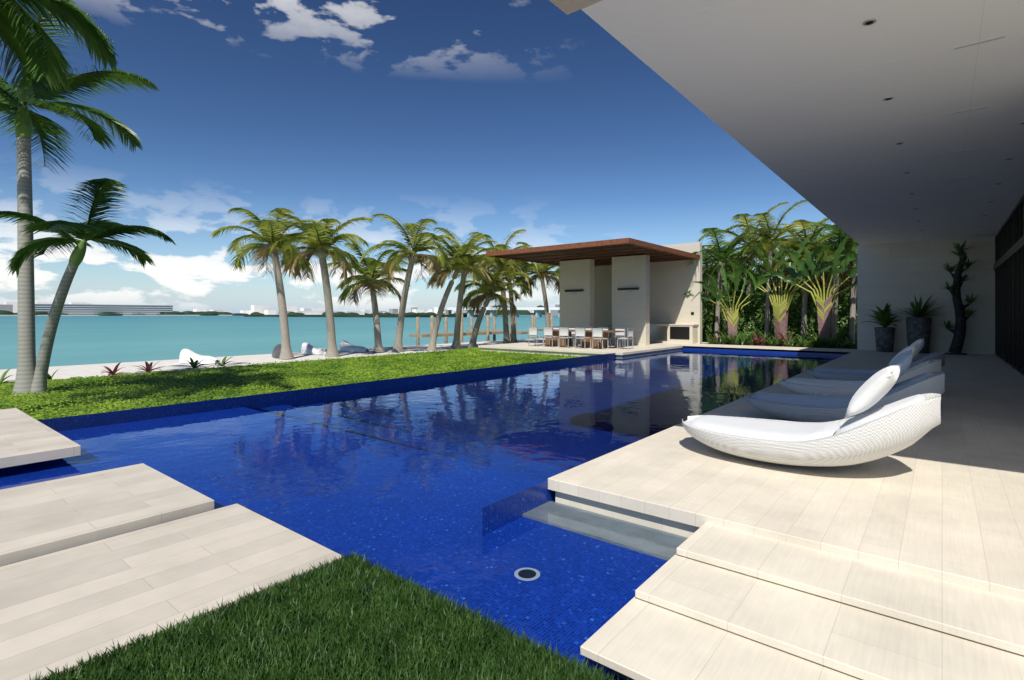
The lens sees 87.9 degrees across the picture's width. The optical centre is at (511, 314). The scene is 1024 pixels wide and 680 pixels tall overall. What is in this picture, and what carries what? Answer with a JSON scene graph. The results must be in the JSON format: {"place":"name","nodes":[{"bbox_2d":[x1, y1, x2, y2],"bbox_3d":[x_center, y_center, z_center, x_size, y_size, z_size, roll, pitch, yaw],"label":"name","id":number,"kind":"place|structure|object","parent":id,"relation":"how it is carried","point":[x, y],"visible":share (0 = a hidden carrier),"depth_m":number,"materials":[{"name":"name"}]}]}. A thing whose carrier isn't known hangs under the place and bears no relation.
{"place":"outdoors","nodes":[
{"label":"outdoors","id":0,"kind":"place"},
{"bbox_2d":[0,408,341,679],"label":"platforms","id":1,"kind":"object","parent":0,"point":[79,592],"visible":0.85,"depth_m":3.54,"materials":[{"name":"beige stone"}]},
{"bbox_2d":[0,339,544,381],"bbox_3d":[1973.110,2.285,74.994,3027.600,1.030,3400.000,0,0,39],"label":"ground","id":2,"kind":"structure","parent":0,"point":[67,372],"depth_m":19.68,"materials":[{"name":"beige sand"}]},
{"bbox_2d":[0,0,119,108],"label":"palm","id":3,"kind":"object","parent":2,"relation":"on","point":[41,58],"visible":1,"depth_m":8.67,"materials":[{"name":"green plant"}]},
{"bbox_2d":[0,1,160,395],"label":"tall palm","id":4,"kind":"object","parent":2,"relation":"on","point":[28,124],"visible":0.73,"depth_m":11.52,"materials":[{"name":"green plant"}]},
{"bbox_2d":[0,178,176,393],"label":"leaning palm","id":5,"kind":"object","parent":2,"relation":"on","point":[99,230],"visible":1,"depth_m":11.26,"materials":[{"name":"green plant"}]},
{"bbox_2d":[0,356,233,383],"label":"shrubs","id":6,"kind":"object","parent":2,"relation":"on","point":[149,367],"visible":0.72,"depth_m":15.71,"materials":[{"name":"green plant"}]},
{"bbox_2d":[179,349,219,363],"bbox_3d":[-11.419,1.502,19.424,1.666,0.496,0.750,0,0,19],"label":"beach lounger","id":7,"kind":"object","parent":2,"relation":"on","point":[186,354],"visible":0.94,"depth_m":19.23,"materials":[{"name":"white fabric"}]},
{"bbox_2d":[210,208,326,359],"bbox_3d":[-9.774,-1.173,21.783,4.190,5.943,4.201,0,0,28],"label":"coconut palm","id":8,"kind":"object","parent":2,"relation":"on","point":[266,226],"visible":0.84,"depth_m":21.16,"materials":[{"name":"green plant"}]},
{"bbox_2d":[272,344,280,357],"bbox_3d":[-9.587,1.502,22.163,0.750,0.496,1.666,0,0,-31],"label":"beach lounger","id":9,"kind":"object","parent":2,"relation":"on","point":[276,351],"visible":0.43,"depth_m":22.10,"materials":[{"name":"grey fabric"}]},
{"bbox_2d":[0,350,578,419],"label":"lawn","id":10,"kind":"structure","parent":2,"relation":"on","point":[326,374],"depth_m":14.30,"materials":[{"name":"green plant"}]},
{"bbox_2d":[0,365,370,419],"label":"ground cover leaves","id":11,"kind":"object","parent":10,"relation":"on","point":[164,384],"visible":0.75,"depth_m":11.90,"materials":[{"name":"green plant"}]},
{"bbox_2d":[240,348,591,381],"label":"ground cover leaves","id":12,"kind":"object","parent":10,"relation":"on","point":[406,355],"visible":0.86,"depth_m":18.25,"materials":[{"name":"green plant"}]},
{"bbox_2d":[301,342,326,354],"bbox_3d":[-8.676,1.502,23.766,1.666,0.496,0.750,0,0,19],"label":"beach lounger","id":13,"kind":"object","parent":2,"relation":"on","point":[307,348],"visible":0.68,"depth_m":23.55,"materials":[{"name":"white fabric"}]},
{"bbox_2d":[269,213,372,356],"bbox_3d":[-7.679,-1.101,21.754,3.970,5.786,4.394,0,0,39],"label":"coconut palm","id":14,"kind":"object","parent":2,"relation":"on","point":[324,238],"visible":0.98,"depth_m":21.59,"materials":[{"name":"green plant"}]},
{"bbox_2d":[340,341,368,351],"bbox_3d":[-7.575,1.502,25.503,1.666,0.496,0.750,0,0,29],"label":"beach lounger","id":15,"kind":"object","parent":2,"relation":"on","point":[345,346],"visible":1,"depth_m":25.27,"materials":[{"name":"white fabric"}]},
{"bbox_2d":[327,243,410,352],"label":"coconut palm","id":16,"kind":"object","parent":2,"relation":"on","point":[369,276],"visible":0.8,"depth_m":25.05,"materials":[{"name":"green plant"}]},
{"bbox_2d":[359,213,461,351],"bbox_3d":[-4.590,-1.317,24.220,4.628,6.251,4.366,0,0,-21],"label":"coconut palm","id":17,"kind":"object","parent":2,"relation":"on","point":[412,256],"visible":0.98,"depth_m":24.08,"materials":[{"name":"green plant"}]},
{"bbox_2d":[38,346,850,679],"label":"pool basin","id":18,"kind":"object","parent":2,"relation":"on","point":[510,506],"visible":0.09,"depth_m":9.15,"materials":[{"name":"blue tile"}]},
{"bbox_2d":[0,350,840,664],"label":"pool water","id":19,"kind":"structure","parent":18,"relation":"in","point":[410,480],"depth_m":5.89,"materials":[{"name":"blue liquid"}]},
{"bbox_2d":[415,234,501,350],"bbox_3d":[-2.643,-1.010,26.027,4.210,5.646,3.917,0,0,-14],"label":"coconut palm","id":20,"kind":"object","parent":2,"relation":"on","point":[467,249],"visible":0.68,"depth_m":25.91,"materials":[{"name":"green plant"}]},
{"bbox_2d":[423,227,505,348],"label":"coconut palm","id":21,"kind":"object","parent":2,"relation":"on","point":[456,344],"visible":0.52,"depth_m":26.98,"materials":[{"name":"green plant"}]},
{"bbox_2d":[451,347,480,350],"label":"grass","id":22,"kind":"structure","parent":2,"relation":"on","point":[475,348],"depth_m":26.54,"materials":[{"name":"green plant"}]},
{"bbox_2d":[454,268,530,346],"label":"coconut palm","id":23,"kind":"object","parent":2,"relation":"on","point":[486,297],"visible":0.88,"depth_m":28.37,"materials":[{"name":"green plant"}]},
{"bbox_2d":[469,229,538,343],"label":"coconut palm","id":24,"kind":"object","parent":2,"relation":"on","point":[516,268],"visible":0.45,"depth_m":29.83,"materials":[{"name":"green plant"}]},
{"bbox_2d":[484,260,543,342],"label":"coconut palm","id":25,"kind":"object","parent":2,"relation":"on","point":[513,323],"visible":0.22,"depth_m":31.51,"materials":[{"name":"green plant"}]},
{"bbox_2d":[505,242,559,326],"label":"coconut palm","id":26,"kind":"object","parent":2,"relation":"on","point":[543,269],"visible":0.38,"depth_m":32.33,"materials":[{"name":"green plant"}]},
{"bbox_2d":[546,265,559,293],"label":"coconut palm","id":27,"kind":"object","parent":2,"relation":"on","point":[558,271],"visible":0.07,"depth_m":33.58,"materials":[{"name":"green plant"}]},
{"bbox_2d":[478,340,708,357],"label":"pavilion deck","id":28,"kind":"structure","parent":2,"relation":"on","point":[620,352],"depth_m":23.21,"materials":[{"name":"stone"}]},
{"bbox_2d":[528,327,542,346],"bbox_3d":[1.101,1.005,24.479,0.500,0.890,0.527,0,0,39],"label":"dining chair","id":29,"kind":"object","parent":28,"relation":"on","point":[532,330],"visible":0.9,"depth_m":24.31,"materials":[{"name":"white fabric"}]},
{"bbox_2d":[543,327,558,346],"bbox_3d":[1.753,1.005,23.951,0.500,0.890,0.527,0,0,39],"label":"dining chair","id":30,"kind":"object","parent":28,"relation":"on","point":[547,330],"visible":1,"depth_m":23.82,"materials":[{"name":"white fabric"}]},
{"bbox_2d":[559,327,574,347],"bbox_3d":[2.406,1.005,23.422,0.500,0.890,0.527,0,0,39],"label":"dining chair","id":31,"kind":"object","parent":28,"relation":"on","point":[563,331],"visible":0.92,"depth_m":23.29,"materials":[{"name":"white fabric"}]},
{"bbox_2d":[567,326,576,344],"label":"dining chair","id":32,"kind":"object","parent":28,"relation":"on","point":[571,327],"visible":0.42,"depth_m":25.18,"materials":[{"name":"white fabric"}]},
{"bbox_2d":[538,329,623,347],"bbox_3d":[2.883,1.070,23.979,4.300,0.760,1.000,0,0,39],"label":"dining table","id":33,"kind":"object","parent":28,"relation":"on","point":[586,342],"visible":0.59,"depth_m":23.29,"materials":[{"name":"brown wood"}]},
{"bbox_2d":[575,328,590,347],"bbox_3d":[3.059,1.005,22.893,0.500,0.890,0.527,0,0,39],"label":"dining chair","id":34,"kind":"object","parent":28,"relation":"on","point":[579,331],"visible":1,"depth_m":22.79,"materials":[{"name":"white fabric"}]},
{"bbox_2d":[577,327,591,345],"bbox_3d":[3.368,1.005,24.531,0.500,0.890,0.527,0,0,39],"label":"dining chair","id":35,"kind":"object","parent":28,"relation":"on","point":[588,328],"visible":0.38,"depth_m":24.62,"materials":[{"name":"white fabric"}]},
{"bbox_2d":[592,328,608,349],"bbox_3d":[3.712,1.005,22.365,0.500,0.890,0.527,0,0,39],"label":"dining chair","id":36,"kind":"object","parent":28,"relation":"on","point":[597,332],"visible":0.96,"depth_m":22.23,"materials":[{"name":"white fabric"}]},
{"bbox_2d":[604,321,611,341],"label":"chair","id":37,"kind":"object","parent":28,"relation":"on","point":[610,329],"visible":0.14,"depth_m":27.86,"materials":[{"name":"silver metal"}]},
{"bbox_2d":[610,327,625,347],"bbox_3d":[4.674,1.005,23.473,0.500,0.890,0.527,0,0,39],"label":"dining chair","id":38,"kind":"object","parent":28,"relation":"on","point":[619,329],"visible":0.89,"depth_m":23.55,"materials":[{"name":"white fabric"}]},
{"bbox_2d":[617,328,633,349],"bbox_3d":[4.798,1.005,22.429,0.527,0.890,0.500,0,0,39],"label":"dining chair","id":39,"kind":"object","parent":28,"relation":"on","point":[629,332],"visible":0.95,"depth_m":22.32,"materials":[{"name":"white fabric"}]},
{"bbox_2d":[650,324,698,343],"bbox_3d":[8.071,0.965,27.446,2.900,0.970,0.777,0,0,39],"label":"pavilion counter","id":40,"kind":"object","parent":28,"relation":"on","point":[676,333],"visible":0.71,"depth_m":26.84,"materials":[{"name":"white stone"}]},
{"bbox_2d":[702,237,757,292],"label":"palm","id":41,"kind":"object","parent":2,"relation":"on","point":[707,246],"visible":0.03,"depth_m":32.60,"materials":[{"name":"green plant"}]},
{"bbox_2d":[726,237,810,297],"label":"palm","id":42,"kind":"object","parent":2,"relation":"on","point":[775,279],"visible":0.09,"depth_m":30.09,"materials":[{"name":"green plant"}]},
{"bbox_2d":[683,344,856,353],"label":"deck terrace","id":43,"kind":"structure","parent":2,"relation":"on","point":[805,349],"depth_m":23.07,"materials":[{"name":"stone"}]},
{"bbox_2d":[702,257,851,300],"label":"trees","id":44,"kind":"object","parent":2,"relation":"on","point":[841,287],"visible":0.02,"depth_m":30.43,"materials":[{"name":"green plant"}]},
{"bbox_2d":[702,291,856,345],"bbox_3d":[12.819,0.331,28.479,10.262,2.998,1.750,0,0,39],"label":"hedge","id":45,"kind":"object","parent":2,"relation":"on","point":[751,319],"visible":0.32,"depth_m":27.41,"materials":[{"name":"plant"}]},
{"bbox_2d":[702,243,758,301],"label":"palm","id":46,"kind":"object","parent":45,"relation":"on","point":[731,285],"visible":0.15,"depth_m":29.85,"materials":[{"name":"green plant"}]},
{"bbox_2d":[706,330,856,348],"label":"bed plants","id":47,"kind":"object","parent":2,"relation":"on","point":[835,341],"visible":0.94,"depth_m":25.04,"materials":[{"name":"plant"}]},
{"bbox_2d":[683,256,771,344],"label":"travellers palm","id":48,"kind":"object","parent":47,"relation":"on","point":[731,316],"visible":0.88,"depth_m":26.87,"materials":[{"name":"green plant"}]},
{"bbox_2d":[685,228,772,338],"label":"palm","id":49,"kind":"object","parent":47,"relation":"on","point":[717,252],"visible":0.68,"depth_m":27.70,"materials":[{"name":"green plant"}]},
{"bbox_2d":[723,200,829,338],"bbox_3d":[13.541,-1.935,27.391,5.116,7.378,5.164,0,0,17],"label":"palm","id":50,"kind":"object","parent":47,"relation":"on","point":[765,232],"visible":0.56,"depth_m":26.94,"materials":[{"name":"green plant"}]},
{"bbox_2d":[721,236,845,345],"bbox_3d":[13.160,-0.999,25.947,1.042,5.497,5.796,0,0,-41],"label":"travellers palm","id":51,"kind":"object","parent":47,"relation":"on","point":[780,309],"visible":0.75,"depth_m":25.68,"materials":[{"name":"green plant"}]},
{"bbox_2d":[760,218,850,340],"bbox_3d":[14.660,-1.467,26.029,4.794,6.443,4.614,0,0,13],"label":"palm","id":52,"kind":"object","parent":47,"relation":"on","point":[800,223],"visible":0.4,"depth_m":25.66,"materials":[{"name":"green plant"}]},
{"bbox_2d":[760,235,856,347],"bbox_3d":[14.089,-0.921,24.347,5.194,5.343,0.922,0,0,39],"label":"travellers palm","id":53,"kind":"object","parent":47,"relation":"on","point":[823,306],"visible":0.76,"depth_m":24.31,"materials":[{"name":"green plant"}]},
{"bbox_2d":[779,228,858,338],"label":"palm","id":54,"kind":"object","parent":47,"relation":"on","point":[837,232],"visible":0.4,"depth_m":24.81,"materials":[{"name":"green plant"}]},
{"bbox_2d":[796,220,857,343],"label":"palm","id":55,"kind":"object","parent":47,"relation":"on","point":[852,316],"visible":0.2,"depth_m":24.73,"materials":[{"name":"green plant"}]},
{"bbox_2d":[548,350,1023,599],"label":"terrace slab","id":56,"kind":"structure","parent":2,"relation":"on","point":[944,500],"depth_m":4.43,"materials":[{"name":"beige stone"}]},
{"bbox_2d":[682,393,940,466],"bbox_3d":[2.795,1.067,5.239,2.232,0.766,1.180,0,0,40],"label":"lounger","id":57,"kind":"object","parent":56,"relation":"on","point":[888,429],"visible":1,"depth_m":4.70,"materials":[{"name":"white wicker"}]},
{"bbox_2d":[744,371,944,421],"bbox_3d":[4.265,1.067,7.007,2.232,0.766,1.180,0,0,38],"label":"lounger","id":58,"kind":"object","parent":56,"relation":"on","point":[802,408],"visible":0.74,"depth_m":6.69,"materials":[{"name":"grey wicker"}]},
{"bbox_2d":[887,349,912,379],"bbox_3d":[4.777,0.680,6.614,0.180,0.580,0.800,40,23,30],"label":"lounger pillow","id":59,"kind":"object","parent":58,"relation":"on","point":[904,358],"visible":0.59,"depth_m":6.33,"materials":[{"name":"white fabric"}]},
{"bbox_2d":[779,360,940,395],"bbox_3d":[5.633,1.067,8.744,2.232,0.766,1.180,0,0,39],"label":"lounger","id":60,"kind":"object","parent":56,"relation":"on","point":[804,386],"visible":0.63,"depth_m":8.54,"materials":[{"name":"white wicker"}]},
{"bbox_2d":[888,344,918,364],"bbox_3d":[6.131,0.680,8.334,0.800,0.580,0.180,0,41,-50],"label":"lounger pillow","id":61,"kind":"object","parent":60,"relation":"on","point":[914,348],"visible":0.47,"depth_m":8.10,"materials":[{"name":"white fabric"}]},
{"bbox_2d":[807,352,944,380],"bbox_3d":[7.106,1.067,10.484,2.232,0.766,1.180,0,0,38],"label":"lounger","id":62,"kind":"object","parent":56,"relation":"on","point":[840,374],"visible":0.46,"depth_m":10.32,"materials":[{"name":"grey wicker"}]},
{"bbox_2d":[910,338,924,358],"bbox_3d":[7.614,0.680,10.087,0.180,0.580,0.800,43,25,30],"label":"lounger pillow","id":63,"kind":"object","parent":62,"relation":"on","point":[920,342],"visible":0.48,"depth_m":9.80,"materials":[{"name":"white fabric"}]},
{"bbox_2d":[862,302,903,351],"bbox_3d":[14.614,0.480,20.871,1.354,1.939,1.488,0,0,18],"label":"pot plant","id":64,"kind":"object","parent":56,"relation":"on","point":[884,336],"visible":1,"depth_m":20.64,"materials":[{"name":"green plant"}]},
{"bbox_2d":[891,295,947,352],"bbox_3d":[15.537,0.311,20.299,1.910,2.278,1.644,0,0,39],"label":"potted agave","id":65,"kind":"object","parent":56,"relation":"on","point":[918,325],"visible":0.98,"depth_m":20.01,"materials":[{"name":"stone"}]},
{"bbox_2d":[937,239,977,354],"bbox_3d":[16.272,-0.647,19.406,1.272,4.200,1.162,0,0,39],"label":"driftwood sculpture","id":66,"kind":"object","parent":56,"relation":"on","point":[959,333],"visible":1,"depth_m":19.36,"materials":[{"name":"black wood"}]},
{"bbox_2d":[994,195,1023,375],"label":"slatted wall","id":67,"kind":"structure","parent":56,"relation":"on","point":[1009,292],"depth_m":15.11,"materials":[{"name":"black wood"}]},
{"bbox_2d":[785,226,850,293],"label":"palm","id":68,"kind":"object","parent":2,"relation":"on","point":[831,284],"visible":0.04,"depth_m":27.65,"materials":[{"name":"green plant"}]},
{"bbox_2d":[825,237,851,286],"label":"palm","id":69,"kind":"object","parent":2,"relation":"on","point":[846,282],"visible":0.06,"depth_m":26.25,"materials":[{"name":"green plant"}]},
{"bbox_2d":[0,302,549,315],"bbox_3d":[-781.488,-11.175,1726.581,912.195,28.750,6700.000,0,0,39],"label":"shore land","id":70,"kind":"structure","parent":0,"point":[69,309],"depth_m":1100.11,"materials":[{"name":"white"}]},
{"bbox_2d":[0,315,559,369],"bbox_3d":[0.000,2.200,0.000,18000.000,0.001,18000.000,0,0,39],"label":"sea","id":71,"kind":"structure","parent":0,"point":[82,340],"depth_m":59.08,"materials":[{"name":"liquid"}]},
{"bbox_2d":[409,313,552,344],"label":"dock pilings","id":72,"kind":"object","parent":71,"relation":"in","point":[446,334],"visible":0.48,"depth_m":36.95,"materials":[{"name":"brown wood"}]},
{"bbox_2d":[117,561,579,679],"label":"turf ground","id":73,"kind":"structure","parent":0,"point":[400,648],"depth_m":2.54,"materials":[{"name":"green plant"}]},
{"bbox_2d":[27,550,627,679],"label":"turf blades","id":74,"kind":"object","parent":73,"relation":"on","point":[365,607],"visible":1,"depth_m":2.59,"materials":[{"name":"green plant"}]},
{"bbox_2d":[244,307,559,316],"bbox_3d":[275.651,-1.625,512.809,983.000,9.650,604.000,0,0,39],"label":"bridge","id":75,"kind":"structure","parent":0,"point":[538,312],"depth_m":465.19,"materials":[{"name":"grey concrete"}]},
{"bbox_2d":[0,0,833,314],"label":"sky","id":76,"kind":"structure","parent":0,"point":[496,119],"materials":[{"name":"blue"}]},
{"bbox_2d":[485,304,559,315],"bbox_3d":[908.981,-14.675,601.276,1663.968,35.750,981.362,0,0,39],"label":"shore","id":77,"kind":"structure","parent":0,"point":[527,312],"depth_m":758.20,"materials":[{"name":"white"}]},
{"bbox_2d":[560,242,701,345],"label":"pavilion walls","id":78,"kind":"structure","parent":0,"point":[657,297],"depth_m":27.11,"materials":[{"name":"white paint"}]},
{"bbox_2d":[486,238,699,265],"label":"pavilion roof","id":79,"kind":"structure","parent":78,"relation":"on","point":[601,252],"depth_m":24.42,"materials":[{"name":"brown wood"}]},
{"bbox_2d":[555,255,693,314],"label":"pavilion fittings","id":80,"kind":"object","parent":78,"relation":"attached to","point":[574,291],"visible":0.88,"depth_m":26.27,"materials":[{"name":"black metal"}]},
{"bbox_2d":[698,202,799,297],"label":"palm","id":81,"kind":"object","parent":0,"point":[743,218],"visible":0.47,"depth_m":27.97,"materials":[{"name":"green plant"}]},
{"bbox_2d":[580,523,1023,679],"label":"terrace steps","id":82,"kind":"structure","parent":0,"point":[708,601],"depth_m":2.67,"materials":[{"name":"beige stone"}]},
{"bbox_2d":[844,363,901,418],"bbox_3d":[3.289,0.680,4.824,0.800,0.580,0.180,0,38,-50],"label":"lounger pillow","id":83,"kind":"object","parent":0,"point":[875,388],"visible":1,"depth_m":4.59,"materials":[{"name":"white fabric"}]},
{"bbox_2d":[857,236,994,354],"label":"wall","id":84,"kind":"structure","parent":0,"point":[898,276],"depth_m":20.44,"materials":[{"name":"white paint"}]},
{"bbox_2d":[549,0,1023,244],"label":"house roof","id":85,"kind":"structure","parent":84,"relation":"on","point":[732,51],"depth_m":6.81,"materials":[{"name":"white paint"}]},
{"bbox_3d":[17.246,-0.695,8.585,12.000,4.290,17.850,0,0,39],"label":"house","id":86,"kind":"object","parent":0,"visible":0},
{"bbox_2d":[620,0,1023,239],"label":"recessed ceiling lights","id":87,"kind":"object","parent":86,"relation":"attached to","point":[868,22],"visible":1,"depth_m":7.23,"materials":[{"name":"black"}]}
]}

